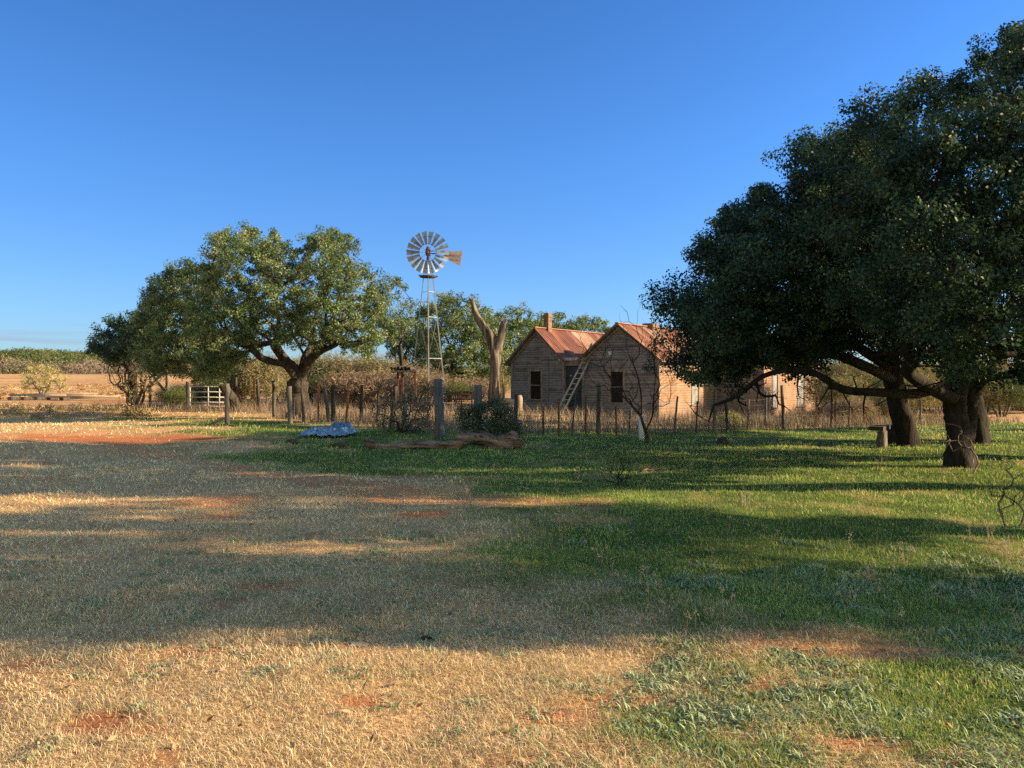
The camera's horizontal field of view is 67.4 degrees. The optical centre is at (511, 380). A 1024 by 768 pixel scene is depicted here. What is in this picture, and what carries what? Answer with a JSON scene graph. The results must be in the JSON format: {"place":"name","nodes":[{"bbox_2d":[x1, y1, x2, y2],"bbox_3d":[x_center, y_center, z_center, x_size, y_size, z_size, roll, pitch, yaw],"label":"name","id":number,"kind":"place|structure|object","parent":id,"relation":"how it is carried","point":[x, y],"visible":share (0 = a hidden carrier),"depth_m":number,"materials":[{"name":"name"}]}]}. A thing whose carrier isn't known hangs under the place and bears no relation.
{"place":"outdoors","nodes":[
{"label":"outdoors","id":0,"kind":"place"},
{"bbox_2d":[0,355,1023,767],"bbox_3d":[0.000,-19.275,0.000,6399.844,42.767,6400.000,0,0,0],"label":"ground","id":1,"kind":"structure","parent":0,"point":[54,437],"depth_m":7.38,"materials":[{"name":"soil"}]},
{"bbox_2d":[8,397,19,399],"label":"timber block","id":2,"kind":"object","parent":1,"relation":"on","point":[13,398],"depth_m":65.24,"materials":[{"name":"brown wood"}]},
{"bbox_2d":[10,393,97,395],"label":"timber pole","id":3,"kind":"object","parent":2,"relation":"on","point":[54,393],"visible":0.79,"depth_m":65.94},
{"bbox_2d":[17,364,69,392],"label":"bush","id":4,"kind":"object","parent":1,"relation":"on","point":[48,387],"visible":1,"depth_m":81.66,"materials":[{"name":"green plant"}]},
{"bbox_2d":[0,399,157,419],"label":"road weeds","id":5,"kind":"object","parent":1,"relation":"on","point":[138,410],"visible":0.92,"depth_m":38.39,"materials":[{"name":"plant"}]},
{"bbox_2d":[71,395,120,398],"bbox_3d":[-34.760,1.370,64.207,3.717,0.308,0.193,0,0,-19],"label":"timber pole","id":6,"kind":"object","parent":1,"relation":"on","point":[85,397],"visible":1,"depth_m":64.07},
{"bbox_2d":[0,382,192,399],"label":"field weeds","id":7,"kind":"object","parent":1,"relation":"on","point":[4,394],"visible":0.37,"depth_m":94.91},
{"bbox_2d":[84,308,172,406],"bbox_3d":[-21.307,-1.068,43.181,4.773,6.062,7.132,0,0,-31],"label":"oak tree","id":8,"kind":"object","parent":1,"relation":"on","point":[117,343],"visible":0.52,"depth_m":42.01,"materials":[{"name":"green plant"}]},
{"bbox_2d":[105,348,161,408],"bbox_3d":[-21.897,-0.125,43.962,3.798,3.786,3.554,0,0,0],"label":"bare bush","id":9,"kind":"object","parent":1,"relation":"on","point":[143,390],"visible":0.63,"depth_m":43.55,"materials":[{"name":"plant"}]},
{"bbox_2d":[144,369,167,404],"bbox_3d":[-21.271,0.434,46.000,1.350,2.297,0.900,0,0,0],"label":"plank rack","id":10,"kind":"object","parent":1,"relation":"on","point":[161,387],"visible":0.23,"depth_m":45.94,"materials":[{"name":"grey wood"}]},
{"bbox_2d":[0,354,333,373],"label":"scrub","id":11,"kind":"object","parent":1,"relation":"on","point":[15,367],"visible":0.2,"depth_m":183.79,"materials":[{"name":"plant"}]},
{"bbox_2d":[151,380,191,405],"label":"dry shrub","id":12,"kind":"object","parent":1,"relation":"on","point":[158,392],"visible":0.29,"depth_m":49.52,"materials":[{"name":"brown plant"}]},
{"bbox_2d":[158,382,196,408],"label":"green shrub","id":13,"kind":"object","parent":1,"relation":"on","point":[172,395],"visible":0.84,"depth_m":43.71,"materials":[{"name":"green plant"}]},
{"bbox_2d":[124,256,240,411],"bbox_3d":[-16.343,-2.068,37.468,6.328,8.044,7.808,0,0,0],"label":"oak tree","id":14,"kind":"object","parent":1,"relation":"on","point":[163,306],"visible":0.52,"depth_m":35.94,"materials":[{"name":"green plant"}]},
{"bbox_2d":[177,384,214,405],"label":"green shrub","id":15,"kind":"object","parent":1,"relation":"on","point":[201,394],"visible":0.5,"depth_m":45.77,"materials":[{"name":"green plant"}]},
{"bbox_2d":[177,383,224,404],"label":"dry shrub","id":16,"kind":"object","parent":1,"relation":"on","point":[216,395],"visible":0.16,"depth_m":47.77,"materials":[{"name":"brown plant"}]},
{"bbox_2d":[189,386,223,406],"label":"pipe gate","id":17,"kind":"structure","parent":1,"relation":"on","point":[208,397],"depth_m":42.97,"materials":[{"name":"metal"}]},
{"bbox_2d":[197,363,249,403],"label":"dry shrub","id":18,"kind":"object","parent":1,"relation":"on","point":[230,382],"visible":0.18,"depth_m":46.38,"materials":[{"name":"brown plant"}]},
{"bbox_2d":[225,384,229,424],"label":"fence post","id":19,"kind":"object","parent":1,"relation":"on","point":[227,408],"visible":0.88,"depth_m":28.80,"materials":[{"name":"grey wood"}]},
{"bbox_2d":[216,360,283,405],"bbox_3d":[-17.078,0.130,49.996,5.471,3.304,6.130,0,0,-40],"label":"dry shrub","id":20,"kind":"object","parent":1,"relation":"on","point":[250,401],"visible":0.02,"depth_m":49.88,"materials":[{"name":"brown plant"}]},
{"bbox_2d":[232,351,289,406],"bbox_3d":[-14.798,-0.135,46.045,4.270,3.939,5.701,0,0,4],"label":"dry shrub","id":21,"kind":"object","parent":1,"relation":"on","point":[265,375],"visible":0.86,"depth_m":45.21,"materials":[{"name":"beige plant"}]},
{"bbox_2d":[272,380,275,416],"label":"fence post","id":22,"kind":"object","parent":1,"relation":"on","point":[273,399],"visible":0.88,"depth_m":35.21,"materials":[{"name":"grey wood"}]},
{"bbox_2d":[168,219,400,418],"bbox_3d":[-9.952,-2.568,33.480,10.580,9.037,10.608,0,0,0],"label":"oak tree","id":23,"kind":"object","parent":1,"relation":"on","point":[245,331],"visible":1,"depth_m":31.05,"materials":[{"name":"green plant"}]},
{"bbox_2d":[287,386,292,423],"bbox_3d":[-8.531,1.002,29.531,0.230,1.605,0.196,0,0,0],"label":"fence post","id":24,"kind":"object","parent":1,"relation":"on","point":[289,405],"visible":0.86,"depth_m":29.46,"materials":[{"name":"grey wood"}]},
{"bbox_2d":[300,389,304,421],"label":"fence post","id":25,"kind":"object","parent":1,"relation":"on","point":[302,402],"visible":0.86,"depth_m":31.70,"materials":[{"name":"grey wood"}]},
{"bbox_2d":[317,383,319,420],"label":"fence post","id":26,"kind":"object","parent":1,"relation":"on","point":[318,400],"visible":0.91,"depth_m":31.74,"materials":[{"name":"wood"}]},
{"bbox_2d":[307,366,344,399],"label":"green shrub","id":27,"kind":"object","parent":1,"relation":"on","point":[315,379],"visible":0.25,"depth_m":47.58,"materials":[{"name":"green plant"}]},
{"bbox_2d":[323,386,330,421],"bbox_3d":[-7.293,0.999,30.238,0.328,1.571,0.175,0,0,0],"label":"fence post","id":28,"kind":"object","parent":1,"relation":"on","point":[328,418],"visible":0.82,"depth_m":30.18,"materials":[{"name":"grey wood"}]},
{"bbox_2d":[297,421,359,435],"bbox_3d":[-5.485,1.419,23.033,1.535,0.416,1.901,0,0,0],"label":"tarp","id":29,"kind":"object","parent":1,"relation":"on","point":[335,428],"visible":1,"depth_m":22.66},
{"bbox_2d":[331,385,335,420],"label":"fence post","id":30,"kind":"object","parent":1,"relation":"on","point":[333,410],"visible":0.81,"depth_m":30.91,"materials":[{"name":"grey wood"}]},
{"bbox_2d":[274,396,434,433],"bbox_3d":[-6.201,1.111,28.827,2.622,0.997,15.950,0,0,-40],"label":"wire fence","id":31,"kind":"object","parent":30,"relation":"attached to","point":[359,411],"visible":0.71,"depth_m":29.83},
{"bbox_2d":[307,349,361,388],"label":"dry shrub","id":32,"kind":"object","parent":1,"relation":"on","point":[325,364],"visible":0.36,"depth_m":55.33,"materials":[{"name":"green plant"}]},
{"bbox_2d":[314,352,383,378],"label":"dry shrub","id":33,"kind":"object","parent":1,"relation":"on","point":[344,367],"visible":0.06,"depth_m":54.77,"materials":[{"name":"brown plant"}]},
{"bbox_2d":[311,367,388,405],"bbox_3d":[-9.960,0.368,47.027,5.888,2.822,5.636,0,0,32],"label":"dry shrub","id":34,"kind":"object","parent":1,"relation":"on","point":[345,382],"visible":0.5,"depth_m":46.15,"materials":[{"name":"brown plant"}]},
{"bbox_2d":[313,393,389,407],"bbox_3d":[-9.776,1.238,47.200,4.445,0.983,1.740,0,0,0],"label":"water trough","id":35,"kind":"object","parent":1,"relation":"on","point":[337,399],"visible":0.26,"depth_m":46.33,"materials":[{"name":"concrete"}]},
{"bbox_2d":[359,385,362,421],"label":"fence post","id":36,"kind":"object","parent":1,"relation":"on","point":[361,396],"visible":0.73,"depth_m":30.55,"materials":[{"name":"grey wood"}]},
{"bbox_2d":[340,349,398,392],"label":"dry shrub","id":37,"kind":"object","parent":1,"relation":"on","point":[376,364],"visible":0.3,"depth_m":49.44,"materials":[{"name":"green plant"}]},
{"bbox_2d":[340,368,422,406],"bbox_3d":[-7.907,0.380,46.040,5.722,2.822,5.170,0,0,-41],"label":"dry shrub","id":38,"kind":"object","parent":1,"relation":"on","point":[389,383],"visible":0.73,"depth_m":45.12,"materials":[{"name":"brown plant"}]},
{"bbox_2d":[365,271,419,401],"bbox_3d":[-7.469,-2.425,47.411,3.548,8.647,5.579,0,0,0],"label":"oak tree","id":39,"kind":"object","parent":1,"relation":"on","point":[397,281],"visible":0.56,"depth_m":46.61,"materials":[{"name":"green plant"}]},
{"bbox_2d":[389,386,397,428],"bbox_3d":[-4.092,0.993,26.466,0.316,1.631,0.191,0,0,0],"label":"fence post","id":40,"kind":"object","parent":1,"relation":"on","point":[395,389],"visible":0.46,"depth_m":26.38,"materials":[{"name":"grey wood"}]},
{"bbox_2d":[368,386,433,433],"bbox_3d":[-3.547,1.036,24.566,2.292,1.752,2.042,0,0,0],"label":"brush pile","id":41,"kind":"object","parent":1,"relation":"on","point":[403,426],"visible":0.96,"depth_m":24.43,"materials":[{"name":"plant"}]},
{"bbox_2d":[379,356,426,394],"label":"dry shrub","id":42,"kind":"object","parent":1,"relation":"on","point":[404,364],"visible":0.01,"depth_m":51.86,"materials":[{"name":"brown plant"}]},
{"bbox_2d":[390,366,418,405],"bbox_3d":[-5.979,0.284,42.528,1.501,2.277,1.055,0,0,0],"label":"wooden stand","id":43,"kind":"object","parent":1,"relation":"on","point":[398,369],"visible":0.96,"depth_m":42.45,"materials":[{"name":"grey wood"}]},
{"bbox_2d":[384,315,432,398],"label":"oak tree","id":44,"kind":"object","parent":1,"relation":"on","point":[406,346],"visible":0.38,"depth_m":64.95,"materials":[{"name":"green plant"}]},
{"bbox_2d":[390,359,448,405],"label":"dry shrub","id":45,"kind":"object","parent":1,"relation":"on","point":[431,377],"visible":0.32,"depth_m":49.30,"materials":[{"name":"brown plant"}]},
{"bbox_2d":[409,380,433,424],"bbox_3d":[-3.314,0.822,28.967,1.335,1.815,1.217,0,0,20],"label":"brush pile","id":46,"kind":"object","parent":1,"relation":"on","point":[424,395],"visible":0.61,"depth_m":28.92,"materials":[{"name":"plant"}]},
{"bbox_2d":[406,231,462,405],"bbox_3d":[-5.092,-4.004,50.214,3.035,11.506,2.221,0,0,-42],"label":"windmill","id":47,"kind":"object","parent":1,"relation":"on","point":[454,257],"visible":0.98,"depth_m":50.04,"materials":[{"name":"metal"}]},
{"bbox_2d":[416,368,459,402],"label":"dry shrub","id":48,"kind":"object","parent":1,"relation":"on","point":[446,378],"visible":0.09,"depth_m":57.49,"materials":[{"name":"brown plant"}]},
{"bbox_2d":[434,379,444,438],"bbox_3d":[-2.066,0.867,21.908,0.327,1.856,0.295,0,0,0],"label":"fence post","id":49,"kind":"object","parent":1,"relation":"on","point":[438,402],"visible":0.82,"depth_m":21.79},
{"bbox_2d":[363,430,522,449],"bbox_3d":[-1.646,1.481,18.375,3.829,0.646,0.546,0,0,0],"label":"fallen log","id":50,"kind":"object","parent":1,"relation":"on","point":[510,440],"visible":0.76,"depth_m":18.30,"materials":[{"name":"brown wood"}]},
{"bbox_2d":[443,390,472,408],"bbox_3d":[-2.255,0.820,31.000,1.332,0.904,0.070,0,0,0],"label":"rusty frame","id":51,"kind":"object","parent":1,"relation":"on","point":[461,398],"visible":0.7,"depth_m":30.97,"materials":[{"name":"metal"}]},
{"bbox_2d":[443,377,473,403],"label":"green shrub","id":52,"kind":"object","parent":1,"relation":"on","point":[454,389],"visible":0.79,"depth_m":53.57,"materials":[{"name":"green plant"}]},
{"bbox_2d":[410,290,511,401],"bbox_3d":[-4.062,-2.686,60.986,8.561,9.160,10.606,0,0,0],"label":"oak tree","id":53,"kind":"object","parent":1,"relation":"on","point":[470,337],"visible":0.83,"depth_m":58.87,"materials":[{"name":"green plant"}]},
{"bbox_2d":[0,346,936,371],"bbox_3d":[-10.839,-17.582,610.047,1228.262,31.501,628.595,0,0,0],"label":"woodland","id":54,"kind":"object","parent":1,"relation":"on","point":[34,354],"visible":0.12,"depth_m":571.45,"materials":[{"name":"plant"}]},
{"bbox_2d":[473,385,481,430],"bbox_3d":[-1.007,0.973,22.678,0.275,1.713,0.285,0,0,0],"label":"fence post","id":55,"kind":"object","parent":1,"relation":"on","point":[477,391],"visible":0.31,"depth_m":22.58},
{"bbox_2d":[456,376,501,402],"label":"dry shrub","id":56,"kind":"object","parent":1,"relation":"on","point":[485,386],"visible":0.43,"depth_m":55.59,"materials":[{"name":"brown plant"}]},
{"bbox_2d":[453,395,523,437],"bbox_3d":[-0.638,1.036,20.820,1.953,1.326,1.829,0,0,0],"label":"green bush","id":57,"kind":"object","parent":1,"relation":"on","point":[506,418],"visible":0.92,"depth_m":20.47,"materials":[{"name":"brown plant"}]},
{"bbox_2d":[469,296,507,410],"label":"dead tree","id":58,"kind":"object","parent":1,"relation":"on","point":[495,343],"visible":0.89,"depth_m":40.31,"materials":[{"name":"brown wood"}]},
{"bbox_2d":[476,371,510,393],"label":"dry shrub","id":59,"kind":"object","parent":1,"relation":"on","point":[507,385],"visible":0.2,"depth_m":59.62,"materials":[{"name":"brown plant"}]},
{"bbox_2d":[477,301,536,397],"bbox_3d":[-0.447,-2.442,65.995,5.912,8.831,9.072,0,0,0],"label":"oak tree","id":60,"kind":"object","parent":1,"relation":"on","point":[516,326],"visible":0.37,"depth_m":64.39,"materials":[{"name":"green plant"}]},
{"bbox_2d":[0,445,1022,761],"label":"leaf litter","id":61,"kind":"object","parent":1,"relation":"on","point":[514,575],"visible":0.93,"depth_m":7.48,"materials":[{"name":"plant"}]},
{"bbox_2d":[0,524,1023,767],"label":"ground cover","id":62,"kind":"object","parent":1,"relation":"on","point":[690,712],"visible":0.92,"depth_m":4.23,"materials":[{"name":"green plant"}]},
{"bbox_2d":[84,396,1018,434],"bbox_3d":[0.161,1.365,35.442,48.662,1.525,24.069,0,0,0],"label":"tall straw","id":63,"kind":"object","parent":1,"relation":"on","point":[931,418],"visible":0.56,"depth_m":30.13,"materials":[{"name":"plant"}]},
{"bbox_2d":[524,309,578,329],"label":"oak tree","id":64,"kind":"object","parent":1,"relation":"on","point":[539,323],"visible":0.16,"depth_m":68.95,"materials":[{"name":"green plant"}]},
{"bbox_2d":[556,343,591,412],"bbox_3d":[3.533,-0.163,41.550,2.621,3.852,0.479,0,0,-33],"label":"ladder","id":65,"kind":"object","parent":1,"relation":"on","point":[571,383],"visible":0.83,"depth_m":41.40,"materials":[{"name":"grey wood"}]},
{"bbox_2d":[561,314,610,332],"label":"oak tree","id":66,"kind":"object","parent":1,"relation":"on","point":[582,322],"visible":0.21,"depth_m":70.96,"materials":[{"name":"green plant"}]},
{"bbox_2d":[156,441,1020,635],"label":"dry weeds","id":67,"kind":"object","parent":1,"relation":"on","point":[733,595],"visible":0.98,"depth_m":6.47,"materials":[{"name":"plant"}]},
{"bbox_2d":[596,384,600,435],"bbox_3d":[2.600,0.950,23.093,0.145,1.730,0.152,0,0,0],"label":"fence post","id":68,"kind":"object","parent":1,"relation":"on","point":[598,412],"visible":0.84,"depth_m":23.04,"materials":[{"name":"grey wood"}]},
{"bbox_2d":[445,399,848,433],"bbox_3d":[5.280,1.115,24.820,15.740,1.015,2.058,0,0,-25],"label":"wire fence","id":69,"kind":"object","parent":68,"relation":"attached to","point":[648,409],"visible":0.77,"depth_m":24.46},
{"bbox_2d":[599,454,639,485],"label":"bare bush","id":70,"kind":"object","parent":1,"relation":"on","point":[618,478],"visible":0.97,"depth_m":12.16,"materials":[{"name":"plant"}]},
{"bbox_2d":[572,307,683,443],"bbox_3d":[3.121,-0.143,20.609,3.148,3.856,2.573,0,0,0],"label":"bare tree","id":71,"kind":"object","parent":1,"relation":"on","point":[646,369],"visible":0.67,"depth_m":20.56,"materials":[{"name":"brown wood"}]},
{"bbox_2d":[638,415,644,439],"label":"pipe post","id":72,"kind":"object","parent":1,"relation":"on","point":[641,434],"visible":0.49,"depth_m":21.93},
{"bbox_2d":[418,364,865,384],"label":"scrub","id":73,"kind":"object","parent":1,"relation":"on","point":[456,378],"visible":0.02,"depth_m":140.85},
{"bbox_2d":[504,313,819,420],"bbox_3d":[10.305,-0.650,48.268,13.002,6.600,18.440,0,0,38],"label":"farmhouse","id":74,"kind":"object","parent":1,"relation":"on","point":[540,360],"visible":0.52,"depth_m":42.90,"materials":[{"name":"brown wood"}]},
{"bbox_2d":[526,369,542,399],"bbox_3d":[1.325,0.217,43.952,1.140,1.775,0.140,0,0,38],"label":"window","id":75,"kind":"structure","parent":74,"relation":"in","point":[535,377],"depth_m":44.01,"materials":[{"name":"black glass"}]},
{"bbox_2d":[566,366,581,413],"bbox_3d":[3.454,0.530,42.478,1.150,2.750,0.090,0,0,38],"label":"door","id":76,"kind":"structure","parent":74,"relation":"in","point":[570,370],"depth_m":42.51,"materials":[{"name":"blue wood"}]},
{"bbox_2d":[607,369,625,403],"bbox_3d":[5.533,0.297,40.664,1.140,1.815,0.140,0,0,38],"label":"window","id":77,"kind":"structure","parent":74,"relation":"in","point":[622,380],"depth_m":40.73,"materials":[{"name":"black glass"}]},
{"bbox_2d":[690,381,700,405],"bbox_3d":[10.188,0.453,42.579,0.140,1.845,1.190,0,0,38],"label":"window","id":78,"kind":"structure","parent":74,"relation":"in","point":[695,391],"depth_m":42.69,"materials":[{"name":"white glass"}]},
{"bbox_2d":[772,374,779,408],"bbox_3d":[15.311,0.578,44.604,0.140,2.095,1.190,0,0,38],"label":"window","id":79,"kind":"structure","parent":74,"relation":"in","point":[775,379],"depth_m":44.76,"materials":[{"name":"white glass"}]},
{"bbox_2d":[797,375,806,406],"bbox_3d":[18.189,0.453,48.288,0.140,2.345,1.640,0,0,38],"label":"window","id":80,"kind":"structure","parent":74,"relation":"in","point":[800,402],"depth_m":48.35,"materials":[{"name":"white glass"}]},
{"bbox_2d":[640,440,702,471],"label":"fallen branch","id":81,"kind":"object","parent":1,"relation":"on","point":[647,469],"visible":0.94,"depth_m":14.34,"materials":[{"name":"brown wood"}]},
{"bbox_2d":[712,388,716,433],"bbox_3d":[6.362,1.025,24.197,0.164,1.582,0.133,0,0,0],"label":"fence post","id":82,"kind":"object","parent":1,"relation":"on","point":[714,411],"visible":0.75,"depth_m":24.15,"materials":[{"name":"grey wood"}]},
{"bbox_2d":[717,410,743,425],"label":"green bush","id":83,"kind":"object","parent":1,"relation":"on","point":[731,416],"visible":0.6,"depth_m":27.42,"materials":[{"name":"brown plant"}]},
{"bbox_2d":[780,385,785,428],"bbox_3d":[9.348,0.977,26.463,0.199,1.663,0.133,0,0,0],"label":"fence post","id":84,"kind":"object","parent":1,"relation":"on","point":[782,403],"visible":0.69,"depth_m":26.42,"materials":[{"name":"grey wood"}]},
{"bbox_2d":[639,110,975,446],"bbox_3d":[6.804,-2.133,16.871,8.022,8.136,8.583,0,0,0],"label":"oak tree","id":85,"kind":"object","parent":1,"relation":"on","point":[760,255],"visible":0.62,"depth_m":14.87,"materials":[{"name":"green plant"}]},
{"bbox_2d":[805,397,856,423],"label":"dry shrub","id":86,"kind":"object","parent":1,"relation":"on","point":[828,405],"visible":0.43,"depth_m":32.69,"materials":[{"name":"brown plant"}]},
{"bbox_2d":[794,356,883,403],"bbox_3d":[18.246,0.136,42.228,5.605,4.053,4.749,0,0,30],"label":"dry shrub","id":87,"kind":"object","parent":1,"relation":"on","point":[846,369],"visible":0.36,"depth_m":42.05,"materials":[{"name":"green plant"}]},
{"bbox_2d":[806,371,874,421],"bbox_3d":[16.379,0.726,37.897,3.522,2.740,2.961,0,0,7],"label":"dry shrub","id":88,"kind":"object","parent":1,"relation":"on","point":[835,394],"visible":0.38,"depth_m":37.84,"materials":[{"name":"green plant"}]},
{"bbox_2d":[828,395,880,422],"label":"dry shrub","id":89,"kind":"object","parent":1,"relation":"on","point":[857,403],"visible":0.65,"depth_m":32.44,"materials":[{"name":"brown plant"}]},
{"bbox_2d":[686,19,1023,468],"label":"oak tree","id":90,"kind":"object","parent":1,"relation":"on","point":[947,343],"visible":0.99,"depth_m":11.27,"materials":[{"name":"green plant"}]},
{"bbox_2d":[841,395,888,422],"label":"green shrub","id":91,"kind":"object","parent":1,"relation":"on","point":[872,400],"visible":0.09,"depth_m":34.68,"materials":[{"name":"green plant"}]},
{"bbox_2d":[876,431,887,447],"bbox_3d":[9.165,1.489,18.992,0.286,0.512,0.276,0,0,0],"label":"stump","id":92,"kind":"object","parent":1,"relation":"on","point":[881,441],"visible":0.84,"depth_m":18.90,"materials":[{"name":"brown wood"}]},
{"bbox_2d":[868,425,890,430],"bbox_3d":[9.408,1.195,19.650,0.340,0.120,1.316,0,0,33],"label":"log seat","id":93,"kind":"object","parent":92,"relation":"on","point":[879,427],"visible":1,"depth_m":19.17,"materials":[{"name":"grey wood"}]},
{"bbox_2d":[860,376,914,414],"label":"green shrub","id":94,"kind":"object","parent":1,"relation":"on","point":[877,385],"visible":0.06,"depth_m":39.97,"materials":[{"name":"green plant"}]},
{"bbox_2d":[868,387,912,421],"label":"dry shrub","id":95,"kind":"object","parent":1,"relation":"on","point":[882,404],"visible":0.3,"depth_m":33.88,"materials":[{"name":"brown plant"}]},
{"bbox_2d":[886,425,895,444],"bbox_3d":[10.146,1.473,20.298,0.482,0.620,0.473,0,0,0],"label":"stump","id":96,"kind":"object","parent":1,"relation":"on","point":[891,436],"visible":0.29,"depth_m":20.20,"materials":[{"name":"brown wood"}]},
{"bbox_2d":[877,370,942,415],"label":"dry shrub","id":97,"kind":"object","parent":1,"relation":"on","point":[927,399],"visible":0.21,"depth_m":39.40,"materials":[{"name":"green plant"}]},
{"bbox_2d":[912,364,944,415],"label":"dry shrub","id":98,"kind":"object","parent":1,"relation":"on","point":[924,371],"visible":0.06,"depth_m":41.35,"materials":[{"name":"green plant"}]},
{"bbox_2d":[925,424,978,473],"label":"bare bush","id":99,"kind":"object","parent":1,"relation":"on","point":[971,449],"visible":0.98,"depth_m":13.67,"materials":[{"name":"brown wood"}]},
{"bbox_2d":[922,187,1023,443],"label":"oak tree","id":100,"kind":"object","parent":1,"relation":"on","point":[982,432],"visible":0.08,"depth_m":19.94,"materials":[{"name":"green plant"}]},
{"bbox_2d":[981,370,1020,414],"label":"dry shrub","id":101,"kind":"object","parent":1,"relation":"on","point":[990,394],"visible":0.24,"depth_m":42.82,"materials":[{"name":"green plant"}]},
{"bbox_2d":[981,457,1023,526],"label":"bare bush","id":102,"kind":"object","parent":1,"relation":"on","point":[1000,509],"visible":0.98,"depth_m":8.69,"materials":[{"name":"plant"}]},
{"bbox_2d":[983,369,1023,416],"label":"green shrub","id":103,"kind":"object","parent":1,"relation":"on","point":[1016,395],"visible":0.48,"depth_m":42.94,"materials":[{"name":"green plant"}]},
{"bbox_2d":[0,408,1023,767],"bbox_3d":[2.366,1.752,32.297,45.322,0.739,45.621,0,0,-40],"label":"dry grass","id":104,"kind":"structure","parent":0,"point":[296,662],"depth_m":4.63,"materials":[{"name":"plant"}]},
{"bbox_2d":[0,409,1023,767],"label":"green grass","id":105,"kind":"structure","parent":0,"point":[902,705],"depth_m":7.11,"materials":[{"name":"plant"}]},
{"bbox_2d":[0,0,1023,367],"label":"sky","id":106,"kind":"structure","parent":0,"point":[571,151],"materials":[{"name":"blue"}]},
{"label":"timber block","id":107,"kind":"object","parent":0,"visible":0},
{"bbox_2d":[48,395,103,397],"bbox_3d":[-36.772,1.312,64.800,4.717,0.232,0.192,0,0,0],"label":"timber pole","id":108,"kind":"object","parent":107,"relation":"on","point":[72,396],"visible":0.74,"depth_m":64.73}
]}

